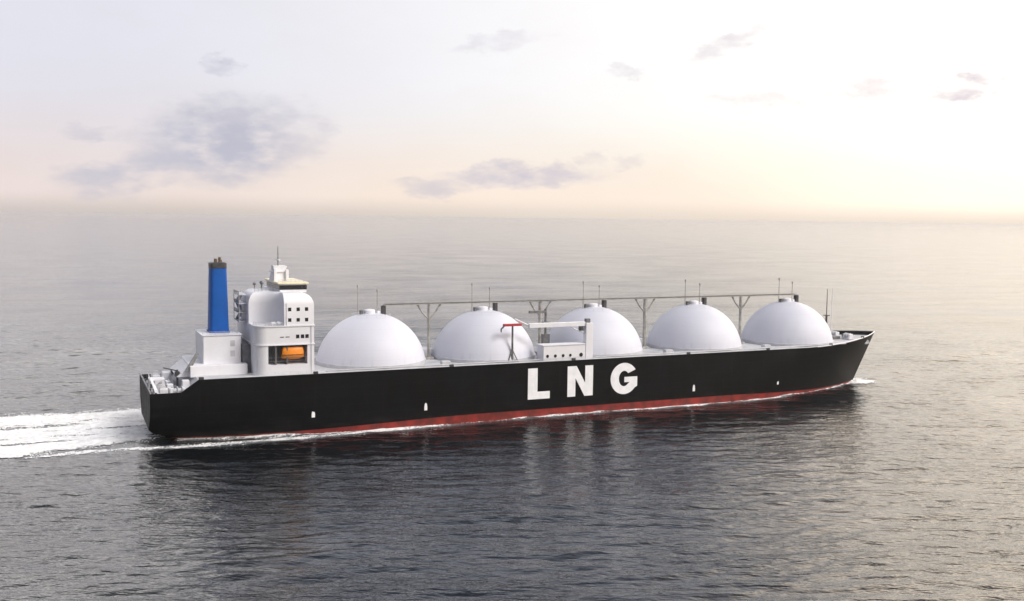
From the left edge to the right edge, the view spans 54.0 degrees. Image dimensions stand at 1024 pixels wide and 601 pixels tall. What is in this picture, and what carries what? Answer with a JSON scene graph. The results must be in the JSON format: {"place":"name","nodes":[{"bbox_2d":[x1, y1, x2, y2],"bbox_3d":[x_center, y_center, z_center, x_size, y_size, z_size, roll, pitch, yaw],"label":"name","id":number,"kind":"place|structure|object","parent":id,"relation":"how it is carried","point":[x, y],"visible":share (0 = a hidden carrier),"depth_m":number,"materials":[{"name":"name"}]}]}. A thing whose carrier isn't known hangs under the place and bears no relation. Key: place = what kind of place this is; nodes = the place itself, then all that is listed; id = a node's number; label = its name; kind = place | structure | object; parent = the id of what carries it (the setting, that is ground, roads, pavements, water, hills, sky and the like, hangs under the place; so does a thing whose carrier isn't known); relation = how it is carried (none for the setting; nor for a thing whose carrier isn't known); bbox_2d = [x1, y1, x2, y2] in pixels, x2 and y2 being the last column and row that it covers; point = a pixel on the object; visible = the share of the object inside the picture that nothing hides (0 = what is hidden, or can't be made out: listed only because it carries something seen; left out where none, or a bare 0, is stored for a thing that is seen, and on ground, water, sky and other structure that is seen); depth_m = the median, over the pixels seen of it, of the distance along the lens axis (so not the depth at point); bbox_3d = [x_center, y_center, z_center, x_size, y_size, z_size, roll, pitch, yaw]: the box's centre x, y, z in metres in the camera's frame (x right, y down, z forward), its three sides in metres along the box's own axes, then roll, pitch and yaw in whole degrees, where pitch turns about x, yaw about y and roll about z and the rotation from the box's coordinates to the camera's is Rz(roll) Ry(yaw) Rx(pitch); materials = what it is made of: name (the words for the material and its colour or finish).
{"place":"outdoors","nodes":[
{"label":"outdoors","id":0,"kind":"place"},
{"bbox_2d":[0,213,1023,600],"bbox_3d":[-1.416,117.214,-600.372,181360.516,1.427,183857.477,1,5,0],"label":"sea","id":1,"kind":"structure","parent":0,"point":[900,477],"depth_m":296.32,"materials":[{"name":"liquid"}]},
{"bbox_2d":[0,378,874,458],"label":"wake foam","id":2,"kind":"object","parent":1,"relation":"on","point":[138,433],"visible":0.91,"depth_m":310.48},
{"bbox_2d":[140,251,874,437],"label":"gas carrier","id":3,"kind":"object","parent":1,"relation":"on","point":[369,369],"visible":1,"depth_m":337.55,"materials":[{"name":"black paint"}]},
{"bbox_2d":[281,346,303,358],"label":"lifeboat","id":4,"kind":"object","parent":3,"relation":"hanging from","point":[294,352],"visible":1,"depth_m":310.15,"materials":[{"name":"plastic"}]},
{"bbox_2d":[0,0,1023,224],"label":"sky","id":5,"kind":"structure","parent":0,"point":[829,111],"materials":[{"name":"white"}]}
]}

